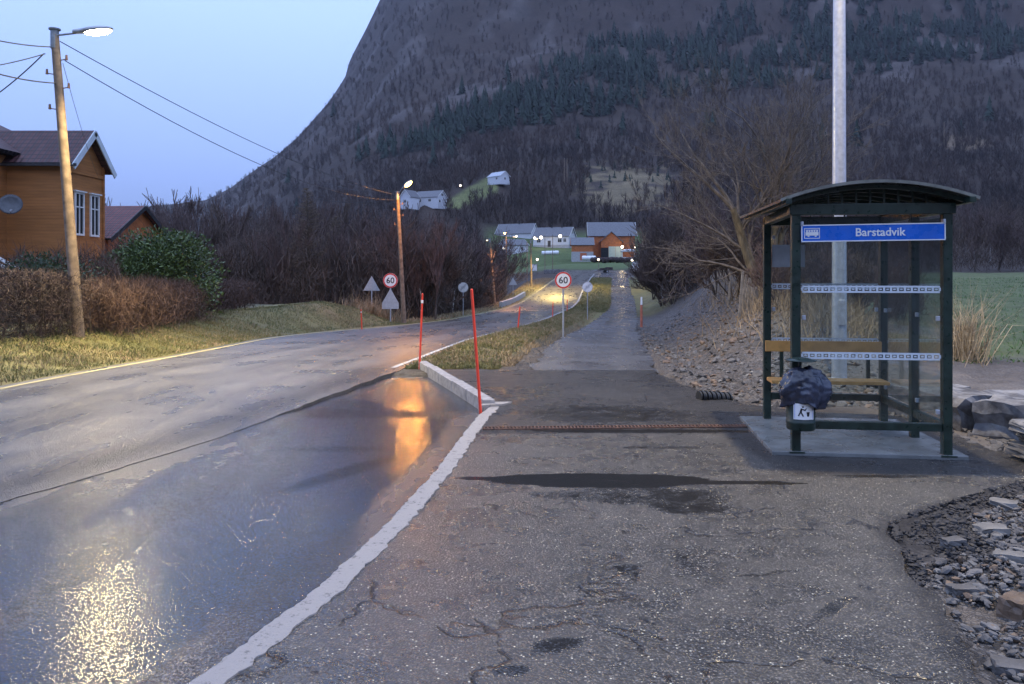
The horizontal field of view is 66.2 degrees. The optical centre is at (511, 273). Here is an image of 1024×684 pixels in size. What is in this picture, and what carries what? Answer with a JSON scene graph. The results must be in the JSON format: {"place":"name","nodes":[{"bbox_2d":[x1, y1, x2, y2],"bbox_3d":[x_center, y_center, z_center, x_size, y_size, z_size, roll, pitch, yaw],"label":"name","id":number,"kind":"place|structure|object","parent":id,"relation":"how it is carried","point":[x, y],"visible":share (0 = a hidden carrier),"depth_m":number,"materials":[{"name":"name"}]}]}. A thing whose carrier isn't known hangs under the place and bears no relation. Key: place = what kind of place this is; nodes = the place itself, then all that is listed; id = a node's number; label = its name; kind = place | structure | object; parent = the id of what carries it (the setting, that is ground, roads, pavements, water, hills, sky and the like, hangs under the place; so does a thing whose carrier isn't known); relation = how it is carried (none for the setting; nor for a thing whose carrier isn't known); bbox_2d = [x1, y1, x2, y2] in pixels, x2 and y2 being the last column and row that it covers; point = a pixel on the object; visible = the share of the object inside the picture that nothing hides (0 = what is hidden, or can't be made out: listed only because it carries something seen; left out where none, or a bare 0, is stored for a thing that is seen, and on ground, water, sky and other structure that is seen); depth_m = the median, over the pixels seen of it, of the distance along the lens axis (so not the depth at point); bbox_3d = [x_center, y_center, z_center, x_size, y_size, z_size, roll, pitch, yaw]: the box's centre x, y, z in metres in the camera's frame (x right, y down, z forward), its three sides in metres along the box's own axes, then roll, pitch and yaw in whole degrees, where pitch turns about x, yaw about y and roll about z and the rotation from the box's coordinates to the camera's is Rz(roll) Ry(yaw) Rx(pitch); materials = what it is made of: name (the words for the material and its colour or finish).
{"place":"outdoors","nodes":[
{"label":"outdoors","id":0,"kind":"place"},
{"bbox_2d":[0,0,379,205],"label":"sky","id":1,"kind":"structure","parent":0,"point":[259,71],"materials":[{"name":"blue"}]},
{"bbox_2d":[0,300,435,382],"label":"verge grass","id":2,"kind":"structure","parent":0,"point":[149,353],"depth_m":18.77,"materials":[{"name":"green plant"}]},
{"bbox_2d":[0,270,595,502],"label":"road","id":3,"kind":"structure","parent":0,"point":[58,432],"depth_m":10.64,"materials":[{"name":"grey asphalt"}]},
{"bbox_2d":[0,279,554,388],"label":"edge marking","id":4,"kind":"object","parent":3,"relation":"on","point":[191,353],"visible":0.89,"depth_m":15.36,"materials":[{"name":"white paint"}]},
{"bbox_2d":[0,246,1023,683],"bbox_3d":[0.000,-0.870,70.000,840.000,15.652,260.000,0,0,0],"label":"ground","id":5,"kind":"structure","parent":0,"point":[998,374],"depth_m":15.54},
{"bbox_2d":[0,251,105,320],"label":"evergreen bush","id":6,"kind":"object","parent":5,"relation":"on","point":[40,261],"visible":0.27,"depth_m":20.85,"materials":[{"name":"green plant"}]},
{"bbox_2d":[0,264,112,344],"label":"clipped hedge","id":7,"kind":"object","parent":5,"relation":"on","point":[25,292],"visible":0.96,"depth_m":16.20,"materials":[{"name":"brown plant"}]},
{"bbox_2d":[0,125,116,276],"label":"timber house","id":8,"kind":"structure","parent":5,"relation":"on","point":[30,175],"depth_m":36.00,"materials":[{"name":"ochre painted wood"},{"name":"dark tile"},{"name":"glass"}]},
{"bbox_2d":[0,194,22,213],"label":"satellite dish","id":9,"kind":"object","parent":8,"relation":"attached to","point":[11,204],"visible":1,"depth_m":34.57,"materials":[{"name":"metal"}]},
{"bbox_2d":[73,190,86,235],"bbox_3d":[-20.230,-2.834,36.800,0.160,2.090,0.970,0,0,0],"label":"window","id":10,"kind":"structure","parent":8,"relation":"in","point":[79,196],"depth_m":36.78,"materials":[{"name":"white paint"}]},
{"bbox_2d":[89,193,101,236],"bbox_3d":[-20.230,-2.834,38.150,0.160,2.090,0.970,0,0,0],"label":"window","id":11,"kind":"structure","parent":8,"relation":"in","point":[94,198],"depth_m":38.12,"materials":[{"name":"white paint"}]},
{"bbox_2d":[0,237,129,317],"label":"garden shrubs","id":12,"kind":"object","parent":5,"relation":"on","point":[99,262],"visible":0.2,"depth_m":22.66,"materials":[{"name":"plant"}]},
{"bbox_2d":[45,26,112,337],"bbox_3d":[-9.204,-1.790,16.958,1.626,6.967,0.611,0,0,12],"label":"street lamp","id":13,"kind":"object","parent":5,"relation":"on","point":[69,222],"visible":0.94,"depth_m":16.95,"materials":[{"name":"brown wood"}]},
{"bbox_2d":[46,270,228,340],"bbox_3d":[-9.918,0.851,21.752,3.262,2.165,8.482,0,0,-7],"label":"shrub hedge","id":14,"kind":"object","parent":5,"relation":"on","point":[130,303],"visible":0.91,"depth_m":20.09,"materials":[{"name":"brown plant"}]},
{"bbox_2d":[105,206,172,258],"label":"cottage","id":15,"kind":"structure","parent":5,"relation":"on","point":[117,218],"depth_m":46.42,"materials":[{"name":"red brown painted wood"},{"name":"red brown tile"}]},
{"bbox_2d":[95,224,229,315],"bbox_3d":[-11.474,-0.094,25.738,4.240,2.997,4.024,0,0,0],"label":"rhododendron bush","id":16,"kind":"object","parent":5,"relation":"on","point":[163,257],"visible":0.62,"depth_m":25.24,"materials":[{"name":"green plant"}]},
{"bbox_2d":[137,186,199,236],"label":"bare tree","id":17,"kind":"object","parent":5,"relation":"on","point":[158,211],"visible":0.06,"depth_m":99.66,"materials":[{"name":"brown plant"}]},
{"bbox_2d":[157,188,227,266],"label":"bare tree","id":18,"kind":"object","parent":5,"relation":"on","point":[190,206],"visible":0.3,"depth_m":88.06,"materials":[{"name":"brown plant"}]},
{"bbox_2d":[188,204,242,264],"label":"bare tree","id":19,"kind":"object","parent":5,"relation":"on","point":[216,228],"visible":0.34,"depth_m":69.85,"materials":[{"name":"brown plant"}]},
{"bbox_2d":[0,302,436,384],"bbox_3d":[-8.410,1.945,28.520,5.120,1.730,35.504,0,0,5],"label":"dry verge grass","id":20,"kind":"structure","parent":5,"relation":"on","point":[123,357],"depth_m":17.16,"materials":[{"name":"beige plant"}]},
{"bbox_2d":[195,274,267,313],"bbox_3d":[-11.103,0.795,30.212,2.523,1.868,6.102,0,0,0],"label":"shrub hedge","id":21,"kind":"object","parent":5,"relation":"on","point":[236,293],"visible":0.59,"depth_m":30.05,"materials":[{"name":"brown plant"}]},
{"bbox_2d":[0,368,478,683],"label":"lay by","id":22,"kind":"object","parent":5,"relation":"on","point":[187,565],"visible":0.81,"depth_m":4.81,"materials":[{"name":"asphalt"}]},
{"bbox_2d":[191,212,303,286],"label":"bare tree","id":23,"kind":"object","parent":5,"relation":"on","point":[226,233],"visible":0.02,"depth_m":57.10,"materials":[{"name":"grey plant"}]},
{"bbox_2d":[209,198,289,245],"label":"bare tree","id":24,"kind":"object","parent":5,"relation":"on","point":[249,216],"visible":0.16,"depth_m":89.42,"materials":[{"name":"grey plant"}]},
{"bbox_2d":[202,224,303,302],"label":"bare tree","id":25,"kind":"object","parent":5,"relation":"on","point":[232,247],"visible":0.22,"depth_m":51.36,"materials":[{"name":"brown plant"}]},
{"bbox_2d":[243,225,291,304],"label":"bare tree","id":26,"kind":"object","parent":5,"relation":"on","point":[276,256],"visible":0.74,"depth_m":49.17,"materials":[{"name":"grey plant"}]},
{"bbox_2d":[253,208,312,303],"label":"bare tree","id":27,"kind":"object","parent":5,"relation":"on","point":[285,225],"visible":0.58,"depth_m":50.02,"materials":[{"name":"grey plant"}]},
{"bbox_2d":[267,188,346,303],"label":"larch tree","id":28,"kind":"object","parent":5,"relation":"on","point":[309,227],"visible":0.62,"depth_m":49.87,"materials":[{"name":"brown plant"}]},
{"bbox_2d":[219,231,455,319],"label":"edge thicket","id":29,"kind":"object","parent":5,"relation":"on","point":[335,294],"visible":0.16,"depth_m":47.72,"materials":[{"name":"plant"}]},
{"bbox_2d":[324,225,357,304],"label":"birch tree","id":30,"kind":"object","parent":5,"relation":"on","point":[343,248],"visible":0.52,"depth_m":50.00,"materials":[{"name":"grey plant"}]},
{"bbox_2d":[189,406,498,683],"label":"kerb line","id":31,"kind":"object","parent":5,"relation":"on","point":[265,638],"visible":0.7,"depth_m":4.04,"materials":[{"name":"paint"}]},
{"bbox_2d":[308,194,379,246],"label":"bare tree","id":32,"kind":"object","parent":5,"relation":"on","point":[342,217],"visible":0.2,"depth_m":72.34,"materials":[{"name":"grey plant"}]},
{"bbox_2d":[185,205,511,318],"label":"wood thicket","id":33,"kind":"object","parent":5,"relation":"on","point":[504,294],"visible":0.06,"depth_m":49.13,"materials":[{"name":"brown plant"}]},
{"bbox_2d":[326,235,379,303],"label":"bare tree","id":34,"kind":"object","parent":5,"relation":"on","point":[348,253],"visible":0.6,"depth_m":49.53,"materials":[{"name":"grey plant"}]},
{"bbox_2d":[334,285,417,321],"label":"dry grass clump","id":35,"kind":"object","parent":5,"relation":"on","point":[374,309],"visible":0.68,"depth_m":41.69,"materials":[{"name":"brown plant"}]},
{"bbox_2d":[355,225,412,306],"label":"bare tree","id":36,"kind":"object","parent":5,"relation":"on","point":[374,241],"visible":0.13,"depth_m":51.21,"materials":[{"name":"grey plant"}]},
{"bbox_2d":[382,273,398,321],"bbox_3d":[-6.191,1.323,40.025,0.840,2.700,0.081,0,0,0],"label":"speed sign","id":37,"kind":"object","parent":5,"relation":"on","point":[390,281],"visible":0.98,"depth_m":39.99,"materials":[{"name":"metal"}]},
{"bbox_2d":[370,218,429,311],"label":"bare tree","id":38,"kind":"object","parent":5,"relation":"on","point":[385,264],"visible":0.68,"depth_m":48.31,"materials":[{"name":"grey plant"}]},
{"bbox_2d":[393,180,411,322],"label":"street lamp","id":39,"kind":"object","parent":5,"relation":"on","point":[401,275],"visible":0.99,"depth_m":40.70,"materials":[{"name":"brown wood"}]},
{"bbox_2d":[402,222,437,311],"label":"bare tree","id":40,"kind":"object","parent":5,"relation":"on","point":[416,277],"visible":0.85,"depth_m":49.29,"materials":[{"name":"brown wood"}]},
{"bbox_2d":[395,216,473,317],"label":"bare tree","id":41,"kind":"object","parent":5,"relation":"on","point":[450,274],"visible":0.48,"depth_m":50.13,"materials":[{"name":"brown plant"}]},
{"bbox_2d":[413,214,462,318],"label":"bare tree","id":42,"kind":"object","parent":5,"relation":"on","point":[438,261],"visible":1,"depth_m":48.12,"materials":[{"name":"brown plant"}]},
{"bbox_2d":[418,361,494,408],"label":"raised kerb","id":43,"kind":"structure","parent":5,"relation":"on","point":[465,391],"depth_m":10.96,"materials":[{"name":"grey concrete"}]},
{"bbox_2d":[438,227,497,312],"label":"bare tree","id":44,"kind":"object","parent":5,"relation":"on","point":[481,290],"visible":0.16,"depth_m":70.07,"materials":[{"name":"grey plant"}]},
{"bbox_2d":[470,289,481,413],"bbox_3d":[-0.406,0.962,9.050,0.148,1.579,0.036,0,0,0],"label":"snow stake","id":45,"kind":"object","parent":5,"relation":"on","point":[476,353],"visible":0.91,"depth_m":9.04,"materials":[{"name":"red plastic"}]},
{"bbox_2d":[406,277,551,320],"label":"verge grass","id":46,"kind":"structure","parent":5,"relation":"on","point":[495,306],"depth_m":74.62,"materials":[{"name":"green plant"}]},
{"bbox_2d":[460,231,508,307],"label":"bare tree","id":47,"kind":"object","parent":5,"relation":"on","point":[487,270],"visible":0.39,"depth_m":73.16,"materials":[{"name":"grey plant"}]},
{"bbox_2d":[403,306,601,369],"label":"grass strip","id":48,"kind":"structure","parent":5,"relation":"on","point":[467,364],"depth_m":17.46,"materials":[{"name":"green plant"}]},
{"bbox_2d":[484,228,534,300],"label":"bare tree","id":49,"kind":"object","parent":5,"relation":"on","point":[512,268],"visible":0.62,"depth_m":94.26,"materials":[{"name":"grey plant"}]},
{"bbox_2d":[555,272,571,336],"bbox_3d":[1.761,1.186,27.024,0.580,2.505,0.081,0,0,0],"label":"speed sign","id":50,"kind":"object","parent":5,"relation":"on","point":[563,280],"visible":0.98,"depth_m":26.99,"materials":[{"name":"metal"}]},
{"bbox_2d":[565,277,611,311],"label":"grass","id":51,"kind":"structure","parent":5,"relation":"on","point":[581,304],"depth_m":86.90,"materials":[{"name":"green plant"}]},
{"bbox_2d":[529,277,658,372],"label":"footpath","id":52,"kind":"structure","parent":5,"relation":"on","point":[610,338],"depth_m":20.66,"materials":[{"name":"grey asphalt"}]},
{"bbox_2d":[621,228,688,306],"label":"bare tree","id":53,"kind":"object","parent":5,"relation":"on","point":[647,285],"visible":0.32,"depth_m":59.10,"materials":[{"name":"grey plant"}]},
{"bbox_2d":[630,205,702,304],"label":"bare tree","id":54,"kind":"object","parent":5,"relation":"on","point":[644,262],"visible":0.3,"depth_m":53.49,"materials":[{"name":"brown plant"}]},
{"bbox_2d":[652,211,713,289],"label":"bare tree","id":55,"kind":"object","parent":5,"relation":"on","point":[664,251],"visible":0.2,"depth_m":50.91,"materials":[{"name":"grey plant"}]},
{"bbox_2d":[675,198,734,298],"bbox_3d":[7.501,-0.933,29.533,2.672,4.082,2.721,0,0,-7],"label":"sapling","id":56,"kind":"object","parent":5,"relation":"on","point":[718,226],"visible":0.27,"depth_m":29.71,"materials":[{"name":"brown plant"}]},
{"bbox_2d":[696,390,732,400],"bbox_3d":[2.557,1.571,9.942,0.436,0.206,0.171,0,0,-11],"label":"culvert pipe","id":57,"kind":"object","parent":5,"relation":"on","point":[708,395],"visible":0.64,"depth_m":9.89,"materials":[{"name":"black plastic"}]},
{"bbox_2d":[685,213,762,300],"bbox_3d":[6.863,-0.516,23.773,3.012,3.010,2.270,0,0,0],"label":"sapling","id":58,"kind":"object","parent":5,"relation":"on","point":[713,256],"visible":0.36,"depth_m":23.73,"materials":[{"name":"brown plant"}]},
{"bbox_2d":[738,271,758,317],"bbox_3d":[5.297,0.459,17.610,0.768,1.048,0.086,0,0,-38],"label":"dry grass clump","id":59,"kind":"object","parent":5,"relation":"on","point":[744,295],"visible":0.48,"depth_m":17.54,"materials":[{"name":"beige plant"}]},
{"bbox_2d":[621,33,901,311],"bbox_3d":[5.908,-2.486,19.292,5.930,6.982,6.684,0,0,-30],"label":"bare tree","id":60,"kind":"object","parent":5,"relation":"on","point":[744,245],"visible":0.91,"depth_m":19.50,"materials":[{"name":"brown plant"}]},
{"bbox_2d":[638,287,898,408],"bbox_3d":[5.811,1.475,24.696,3.509,2.400,31.238,0,0,8],"label":"bank rubble","id":61,"kind":"object","parent":5,"relation":"on","point":[745,371],"visible":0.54,"depth_m":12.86,"materials":[{"name":"grey stone"}]},
{"bbox_2d":[639,290,899,408],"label":"gravel","id":62,"kind":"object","parent":5,"relation":"on","point":[721,345],"visible":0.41,"depth_m":13.59,"materials":[{"name":"grey gravel"}]},
{"bbox_2d":[742,237,802,310],"bbox_3d":[5.111,0.083,15.429,1.069,1.633,1.089,0,0,29],"label":"sapling","id":63,"kind":"object","parent":5,"relation":"on","point":[776,276],"visible":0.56,"depth_m":15.41,"materials":[{"name":"brown plant"}]},
{"bbox_2d":[742,176,812,250],"bbox_3d":[7.580,-1.271,22.372,2.177,3.266,2.138,0,0,11],"label":"sapling","id":64,"kind":"object","parent":5,"relation":"on","point":[760,221],"visible":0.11,"depth_m":22.39,"materials":[{"name":"brown plant"}]},
{"bbox_2d":[757,227,830,298],"bbox_3d":[6.069,-0.146,16.582,1.721,1.720,1.297,0,0,-36],"label":"sapling","id":65,"kind":"object","parent":5,"relation":"on","point":[809,251],"visible":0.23,"depth_m":16.40,"materials":[{"name":"grey plant"}]},
{"bbox_2d":[802,242,854,305],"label":"sapling","id":66,"kind":"object","parent":5,"relation":"on","point":[824,273],"visible":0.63,"depth_m":15.09,"materials":[{"name":"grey plant"}]},
{"bbox_2d":[677,261,983,367],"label":"dry grass","id":67,"kind":"structure","parent":5,"relation":"on","point":[814,304],"depth_m":13.77,"materials":[{"name":"beige plant"}]},
{"bbox_2d":[637,140,1023,305],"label":"wood thicket","id":68,"kind":"object","parent":5,"relation":"on","point":[982,247],"visible":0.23,"depth_m":94.89,"materials":[{"name":"brown plant"}]},
{"bbox_2d":[829,0,846,377],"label":"lamp mast","id":69,"kind":"object","parent":5,"relation":"on","point":[839,302],"visible":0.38,"depth_m":10.53,"materials":[{"name":"metal"}]},
{"bbox_2d":[817,241,893,278],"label":"sapling","id":70,"kind":"object","parent":5,"relation":"on","point":[874,257],"visible":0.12,"depth_m":23.70,"materials":[{"name":"grey plant"}]},
{"bbox_2d":[847,243,891,317],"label":"sapling","id":71,"kind":"object","parent":5,"relation":"on","point":[861,275],"visible":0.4,"depth_m":16.88,"materials":[{"name":"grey plant"}]},
{"bbox_2d":[861,251,932,320],"bbox_3d":[7.761,0.404,15.922,1.197,1.796,1.176,0,0,-25],"label":"sapling","id":72,"kind":"object","parent":5,"relation":"on","point":[898,281],"visible":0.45,"depth_m":15.77,"materials":[{"name":"brown plant"}]},
{"bbox_2d":[873,262,931,326],"bbox_3d":[9.284,0.521,19.002,1.351,1.792,1.793,0,0,18],"label":"sapling","id":73,"kind":"object","parent":5,"relation":"on","point":[897,314],"visible":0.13,"depth_m":18.79,"materials":[{"name":"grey plant"}]},
{"bbox_2d":[878,381,970,416],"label":"stone block","id":74,"kind":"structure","parent":5,"relation":"on","point":[899,392],"depth_m":8.89,"materials":[{"name":"grey stone"}]},
{"bbox_2d":[848,276,1023,364],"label":"field grass","id":75,"kind":"structure","parent":5,"relation":"on","point":[966,297],"depth_m":23.28,"materials":[{"name":"green plant"}]},
{"bbox_2d":[860,401,1017,453],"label":"rocks","id":76,"kind":"object","parent":5,"relation":"on","point":[996,445],"visible":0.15,"depth_m":7.52,"materials":[{"name":"grey stone"}]},
{"bbox_2d":[883,480,1023,586],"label":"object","id":77,"kind":"object","parent":5,"relation":"on","point":[952,522],"visible":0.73,"depth_m":4.72,"materials":[{"name":"grey stone"}]},
{"bbox_2d":[920,387,993,431],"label":"stone block","id":78,"kind":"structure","parent":5,"relation":"on","point":[964,398],"depth_m":8.09,"materials":[{"name":"grey stone"}]},
{"bbox_2d":[907,274,1023,365],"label":"dry grass clump","id":79,"kind":"object","parent":5,"relation":"on","point":[965,337],"visible":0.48,"depth_m":13.29,"materials":[{"name":"plant"}]},
{"bbox_2d":[958,203,986,262],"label":"bare tree","id":80,"kind":"object","parent":5,"relation":"on","point":[967,217],"visible":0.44,"depth_m":120.12,"materials":[{"name":"brown wood"}]},
{"bbox_2d":[972,522,1010,536],"bbox_3d":[2.898,1.556,4.759,0.214,0.072,0.118,0,0,-1],"label":"loose stone","id":81,"kind":"object","parent":5,"relation":"on","point":[986,527],"visible":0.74,"depth_m":4.73,"materials":[{"name":"grey stone"}]},
{"bbox_2d":[972,393,1023,440],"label":"stone block","id":82,"kind":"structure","parent":5,"relation":"on","point":[994,415],"depth_m":7.68,"materials":[{"name":"grey stone"}]},
{"bbox_2d":[984,205,1023,270],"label":"bare tree","id":83,"kind":"object","parent":5,"relation":"on","point":[1007,240],"visible":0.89,"depth_m":98.95,"materials":[{"name":"grey plant"}]},
{"bbox_2d":[996,590,1023,622],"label":"loose stone","id":84,"kind":"object","parent":5,"relation":"on","point":[1010,605],"visible":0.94,"depth_m":3.70,"materials":[{"name":"stone"}]},
{"bbox_2d":[148,0,1023,270],"bbox_3d":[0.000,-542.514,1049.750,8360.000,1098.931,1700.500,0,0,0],"label":"mountain","id":85,"kind":"structure","parent":0,"point":[514,25],"depth_m":794.12,"materials":[{"name":"grey stone"}]},
{"bbox_2d":[399,189,420,209],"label":"hill house","id":86,"kind":"structure","parent":85,"relation":"on","point":[411,197],"depth_m":323.76,"materials":[{"name":"white wood"}]},
{"bbox_2d":[417,190,447,208],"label":"hill house","id":87,"kind":"structure","parent":85,"relation":"on","point":[433,199],"depth_m":329.67,"materials":[{"name":"white wood"}]},
{"bbox_2d":[495,221,536,238],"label":"farmhouse","id":88,"kind":"object","parent":85,"relation":"on","point":[524,230],"visible":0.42,"depth_m":302.02,"materials":[{"name":"grey wood"}]},
{"bbox_2d":[532,225,576,247],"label":"farmhouse","id":89,"kind":"object","parent":85,"relation":"on","point":[563,241],"visible":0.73,"depth_m":280.32,"materials":[{"name":"white wood"}]},
{"bbox_2d":[570,237,594,261],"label":"barn annex","id":90,"kind":"object","parent":85,"relation":"on","point":[581,247],"visible":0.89,"depth_m":207.57,"materials":[{"name":"white paint"}]},
{"bbox_2d":[143,0,1023,245],"bbox_3d":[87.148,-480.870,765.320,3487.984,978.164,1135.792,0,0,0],"label":"birch forest","id":91,"kind":"object","parent":85,"relation":"on","point":[511,145],"visible":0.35,"depth_m":516.96,"materials":[{"name":"brown plant"}]},
{"bbox_2d":[180,0,1023,223],"bbox_3d":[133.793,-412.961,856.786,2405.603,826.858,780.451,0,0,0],"label":"spruce forest","id":92,"kind":"object","parent":85,"relation":"on","point":[565,98],"visible":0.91,"depth_m":757.64,"materials":[{"name":"green plant"}]},
{"bbox_2d":[586,222,636,257],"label":"barn","id":93,"kind":"structure","parent":85,"relation":"on","point":[608,237],"depth_m":211.94,"materials":[{"name":"orange wood"}]},
{"bbox_2d":[226,369,1023,683],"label":"pavement","id":94,"kind":"structure","parent":0,"point":[576,555],"depth_m":4.29,"materials":[{"name":"grey asphalt"}]},
{"bbox_2d":[483,424,746,429],"bbox_3d":[1.325,1.579,8.100,3.256,0.015,0.130,0,0,-3],"label":"drain grating","id":95,"kind":"object","parent":94,"relation":"on","point":[637,427],"visible":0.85,"depth_m":8.08,"materials":[{"name":"metal"}]},
{"bbox_2d":[740,416,968,459],"bbox_3d":[3.183,1.600,7.621,1.620,0.100,1.720,0,0,7],"label":"concrete pad","id":96,"kind":"object","parent":94,"relation":"on","point":[772,434],"visible":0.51,"depth_m":7.21,"materials":[{"name":"grey concrete"}]},
{"bbox_2d":[740,179,980,457],"bbox_3d":[3.209,0.389,7.628,1.603,2.362,2.120,0,0,7],"label":"bus shelter","id":97,"kind":"object","parent":96,"relation":"on","point":[889,203],"visible":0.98,"depth_m":6.86,"materials":[{"name":"green paint"}]},
{"bbox_2d":[785,357,816,431],"bbox_3d":[2.474,1.024,6.731,0.254,0.612,0.254,0,0,7],"label":"litter bin","id":98,"kind":"object","parent":97,"relation":"attached to","point":[800,417],"visible":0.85,"depth_m":6.63,"materials":[{"name":"green paint"}]},
{"bbox_2d":[779,365,832,409],"bbox_3d":[2.510,0.969,6.730,0.448,0.366,0.361,0,0,7],"label":"plastic bag","id":99,"kind":"object","parent":98,"relation":"on","point":[814,391],"visible":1,"depth_m":6.63,"materials":[{"name":"black plastic"}]},
{"bbox_2d":[920,494,1023,683],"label":"heap gravel","id":100,"kind":"structure","parent":0,"point":[1013,540],"depth_m":4.05,"materials":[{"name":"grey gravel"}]},
{"bbox_2d":[944,580,988,598],"bbox_3d":[2.293,1.599,3.963,0.196,0.059,0.088,0,0,-9],"label":"loose stone","id":101,"kind":"object","parent":100,"relation":"on","point":[955,589],"visible":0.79,"depth_m":3.94,"materials":[{"name":"grey stone"}]},
{"bbox_2d":[990,654,1023,677],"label":"loose stone","id":102,"kind":"object","parent":100,"relation":"on","point":[1000,664],"visible":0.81,"depth_m":3.23,"materials":[{"name":"grey stone"}]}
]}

